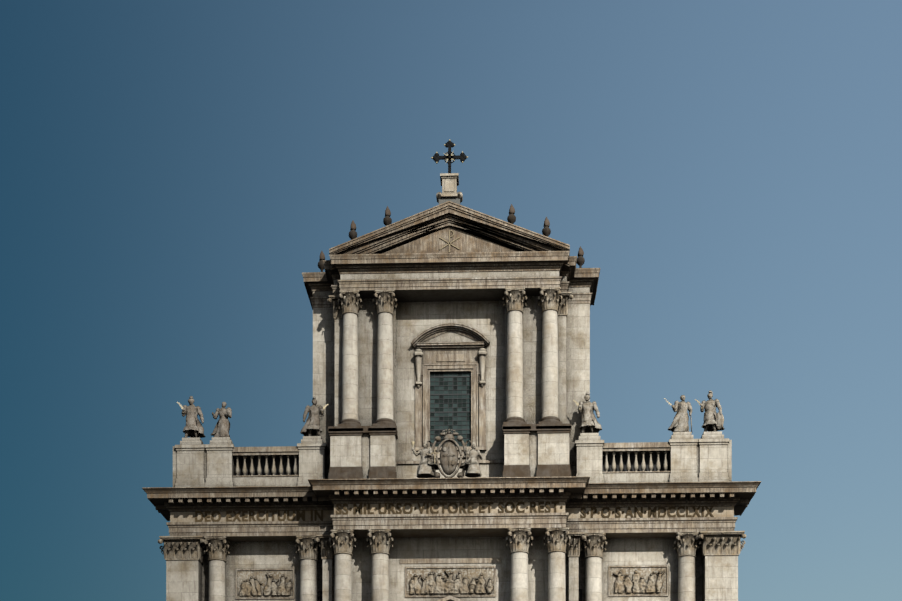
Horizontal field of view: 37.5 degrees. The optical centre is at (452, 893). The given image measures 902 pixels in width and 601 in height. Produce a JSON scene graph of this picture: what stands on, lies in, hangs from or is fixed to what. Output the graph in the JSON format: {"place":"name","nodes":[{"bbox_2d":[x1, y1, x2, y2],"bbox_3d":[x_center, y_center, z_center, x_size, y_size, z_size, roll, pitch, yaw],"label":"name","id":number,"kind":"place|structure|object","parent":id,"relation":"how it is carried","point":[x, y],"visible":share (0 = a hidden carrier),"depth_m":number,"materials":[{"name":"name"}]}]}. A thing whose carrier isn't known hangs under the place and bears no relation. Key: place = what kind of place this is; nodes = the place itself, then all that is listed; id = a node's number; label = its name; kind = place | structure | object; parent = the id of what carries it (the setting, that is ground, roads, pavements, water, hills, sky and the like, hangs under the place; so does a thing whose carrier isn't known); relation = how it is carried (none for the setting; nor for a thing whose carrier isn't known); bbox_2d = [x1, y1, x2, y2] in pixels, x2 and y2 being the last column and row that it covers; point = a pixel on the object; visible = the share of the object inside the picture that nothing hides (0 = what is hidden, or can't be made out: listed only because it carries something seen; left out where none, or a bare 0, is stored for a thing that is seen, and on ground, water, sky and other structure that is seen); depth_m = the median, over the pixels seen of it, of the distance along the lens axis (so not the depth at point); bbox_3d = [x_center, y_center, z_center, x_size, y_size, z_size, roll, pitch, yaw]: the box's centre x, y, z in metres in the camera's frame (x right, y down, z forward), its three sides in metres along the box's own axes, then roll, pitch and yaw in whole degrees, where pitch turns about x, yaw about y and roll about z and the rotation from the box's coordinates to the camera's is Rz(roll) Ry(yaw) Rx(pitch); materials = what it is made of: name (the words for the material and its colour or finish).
{"place":"outdoors","nodes":[
{"label":"outdoors","id":0,"kind":"place"},
{"bbox_2d":[0,0,901,600],"label":"sky","id":1,"kind":"structure","parent":0,"point":[172,172],"materials":[{"name":"blue"}]},
{"bbox_2d":[235,348,667,475],"bbox_3d":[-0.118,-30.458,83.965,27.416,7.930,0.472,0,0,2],"label":"balusters","id":2,"kind":"object","parent":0,"point":[481,353],"visible":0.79,"depth_m":83.93,"materials":[{"name":"beige stone"}]},
{"bbox_2d":[166,271,737,600],"bbox_3d":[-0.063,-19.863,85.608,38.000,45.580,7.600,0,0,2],"label":"facade walls","id":3,"kind":"structure","parent":0,"point":[706,457],"depth_m":84.11,"materials":[{"name":"beige stone"}]},
{"bbox_2d":[182,396,205,437],"bbox_3d":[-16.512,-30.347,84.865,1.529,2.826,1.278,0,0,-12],"label":"statue","id":4,"kind":"object","parent":3,"relation":"on","point":[193,428],"visible":0.9,"depth_m":84.55,"materials":[{"name":"stone"}]},
{"bbox_2d":[211,402,231,436],"bbox_3d":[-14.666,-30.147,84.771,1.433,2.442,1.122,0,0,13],"label":"statue","id":5,"kind":"object","parent":3,"relation":"on","point":[222,428],"visible":0.98,"depth_m":84.45,"materials":[{"name":"stone"}]},
{"bbox_2d":[195,510,322,521],"bbox_3d":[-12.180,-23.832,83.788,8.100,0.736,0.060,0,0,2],"label":"inscription","id":6,"kind":"object","parent":3,"relation":"attached to","point":[301,515],"visible":0.9,"depth_m":83.77,"materials":[{"name":"brown"}]},
{"bbox_2d":[300,397,323,435],"bbox_3d":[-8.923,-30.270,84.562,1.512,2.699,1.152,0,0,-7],"label":"statue","id":7,"kind":"object","parent":3,"relation":"on","point":[311,427],"visible":0.96,"depth_m":84.29,"materials":[{"name":"stone"}]},
{"bbox_2d":[318,251,324,271],"bbox_3d":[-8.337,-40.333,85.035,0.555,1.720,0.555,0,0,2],"label":"flame urn","id":8,"kind":"object","parent":3,"relation":"attached to","point":[320,263],"visible":0.71,"depth_m":84.90,"materials":[{"name":"stone"}]},
{"bbox_2d":[349,221,356,239],"bbox_3d":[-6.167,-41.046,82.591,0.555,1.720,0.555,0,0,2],"label":"flame urn","id":9,"kind":"object","parent":3,"relation":"attached to","point":[352,233],"visible":0.69,"depth_m":82.44,"materials":[{"name":"stone"}]},
{"bbox_2d":[383,206,391,225],"bbox_3d":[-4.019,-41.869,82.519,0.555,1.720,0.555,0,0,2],"label":"flame urn","id":10,"kind":"object","parent":3,"relation":"attached to","point":[387,219],"visible":0.73,"depth_m":82.37,"materials":[{"name":"stone"}]},
{"bbox_2d":[431,230,459,462],"bbox_3d":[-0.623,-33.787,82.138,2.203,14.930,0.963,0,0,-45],"label":"gilded ornaments","id":11,"kind":"object","parent":3,"relation":"attached to","point":[449,244],"visible":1,"depth_m":82.57,"materials":[{"name":"grey"}]},
{"bbox_2d":[427,429,470,477],"bbox_3d":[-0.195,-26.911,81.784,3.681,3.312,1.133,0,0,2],"label":"cartouche","id":12,"kind":"object","parent":3,"relation":"attached to","point":[448,457],"visible":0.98,"depth_m":81.36,"materials":[{"name":"stone"}]},
{"bbox_2d":[412,440,438,477],"bbox_3d":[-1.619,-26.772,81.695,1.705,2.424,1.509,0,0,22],"label":"statue","id":13,"kind":"object","parent":12,"relation":"attached to","point":[424,469],"visible":0.94,"depth_m":81.43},
{"bbox_2d":[336,501,562,514],"bbox_3d":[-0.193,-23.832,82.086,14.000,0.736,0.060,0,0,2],"label":"inscription","id":14,"kind":"object","parent":3,"relation":"attached to","point":[359,508],"visible":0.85,"depth_m":82.06,"materials":[{"name":"brown"}]},
{"bbox_2d":[436,173,462,204],"bbox_3d":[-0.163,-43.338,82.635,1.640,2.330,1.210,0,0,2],"label":"pedestal","id":15,"kind":"object","parent":3,"relation":"on","point":[449,183],"visible":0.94,"depth_m":82.19,"materials":[{"name":"stone"}]},
{"bbox_2d":[431,139,467,172],"bbox_3d":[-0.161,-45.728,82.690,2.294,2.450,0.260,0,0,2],"label":"cross","id":16,"kind":"object","parent":15,"relation":"on","point":[449,157],"visible":0.96,"depth_m":82.64,"materials":[{"name":"black metal"}]},
{"bbox_2d":[430,372,470,446],"bbox_3d":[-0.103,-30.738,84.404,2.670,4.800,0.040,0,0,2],"label":"window glazing","id":17,"kind":"structure","parent":3,"relation":"attached to","point":[450,400],"depth_m":84.41,"materials":[{"name":"teal glass"}]},
{"bbox_2d":[142,201,760,600],"bbox_3d":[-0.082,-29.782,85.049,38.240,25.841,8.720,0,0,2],"label":"cornice moldings","id":18,"kind":"structure","parent":3,"relation":"attached to","point":[415,243],"depth_m":82.57,"materials":[{"name":"beige stone"}]},
{"bbox_2d":[237,567,666,597],"bbox_3d":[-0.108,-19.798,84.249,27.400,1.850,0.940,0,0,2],"label":"relief panels","id":19,"kind":"object","parent":3,"relation":"attached to","point":[459,583],"visible":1,"depth_m":84.15,"materials":[{"name":"stone"}]},
{"bbox_2d":[460,440,482,477],"bbox_3d":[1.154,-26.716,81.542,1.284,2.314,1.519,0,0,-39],"label":"statue","id":20,"kind":"object","parent":3,"relation":"on","point":[473,469],"visible":0.96,"depth_m":81.33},
{"bbox_2d":[507,204,515,223],"bbox_3d":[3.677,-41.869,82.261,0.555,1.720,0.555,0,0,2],"label":"flame urn","id":21,"kind":"object","parent":3,"relation":"on","point":[511,218],"visible":0.6,"depth_m":82.12,"materials":[{"name":"stone"}]},
{"bbox_2d":[542,217,550,236],"bbox_3d":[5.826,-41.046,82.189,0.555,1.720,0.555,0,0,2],"label":"flame urn","id":22,"kind":"object","parent":3,"relation":"on","point":[546,230],"visible":0.67,"depth_m":82.05,"materials":[{"name":"stone"}]},
{"bbox_2d":[577,246,584,267],"bbox_3d":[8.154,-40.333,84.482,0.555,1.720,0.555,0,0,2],"label":"flame urn","id":23,"kind":"object","parent":3,"relation":"attached to","point":[580,260],"visible":0.77,"depth_m":84.35,"materials":[{"name":"stone"}]},
{"bbox_2d":[578,392,601,432],"bbox_3d":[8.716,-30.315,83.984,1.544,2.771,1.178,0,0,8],"label":"statue","id":24,"kind":"object","parent":3,"relation":"on","point":[590,423],"visible":1,"depth_m":83.71,"materials":[{"name":"stone"}]},
{"bbox_2d":[581,506,713,517],"bbox_3d":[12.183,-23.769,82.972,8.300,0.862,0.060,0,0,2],"label":"inscription","id":25,"kind":"object","parent":3,"relation":"attached to","point":[651,511],"visible":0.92,"depth_m":82.93,"materials":[{"name":"brown"}]},
{"bbox_2d":[668,395,691,431],"bbox_3d":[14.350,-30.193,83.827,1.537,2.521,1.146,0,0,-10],"label":"statue","id":26,"kind":"object","parent":3,"relation":"on","point":[680,420],"visible":1,"depth_m":83.49,"materials":[{"name":"stone"}]},
{"bbox_2d":[700,390,723,431],"bbox_3d":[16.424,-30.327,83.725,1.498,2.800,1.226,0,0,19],"label":"statue","id":27,"kind":"object","parent":3,"relation":"on","point":[713,419],"visible":0.94,"depth_m":83.42,"materials":[{"name":"stone"}]},
{"bbox_2d":[208,310,695,600],"bbox_3d":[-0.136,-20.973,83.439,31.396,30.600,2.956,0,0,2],"label":"column shafts","id":28,"kind":"object","parent":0,"point":[519,560],"visible":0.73,"depth_m":82.73,"materials":[{"name":"beige stone"}]},
{"bbox_2d":[158,287,745,564],"bbox_3d":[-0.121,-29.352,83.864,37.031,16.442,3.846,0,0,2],"label":"column capitals","id":29,"kind":"object","parent":28,"relation":"on","point":[717,543],"visible":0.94,"depth_m":82.93,"materials":[{"name":"beige stone"}]}
]}

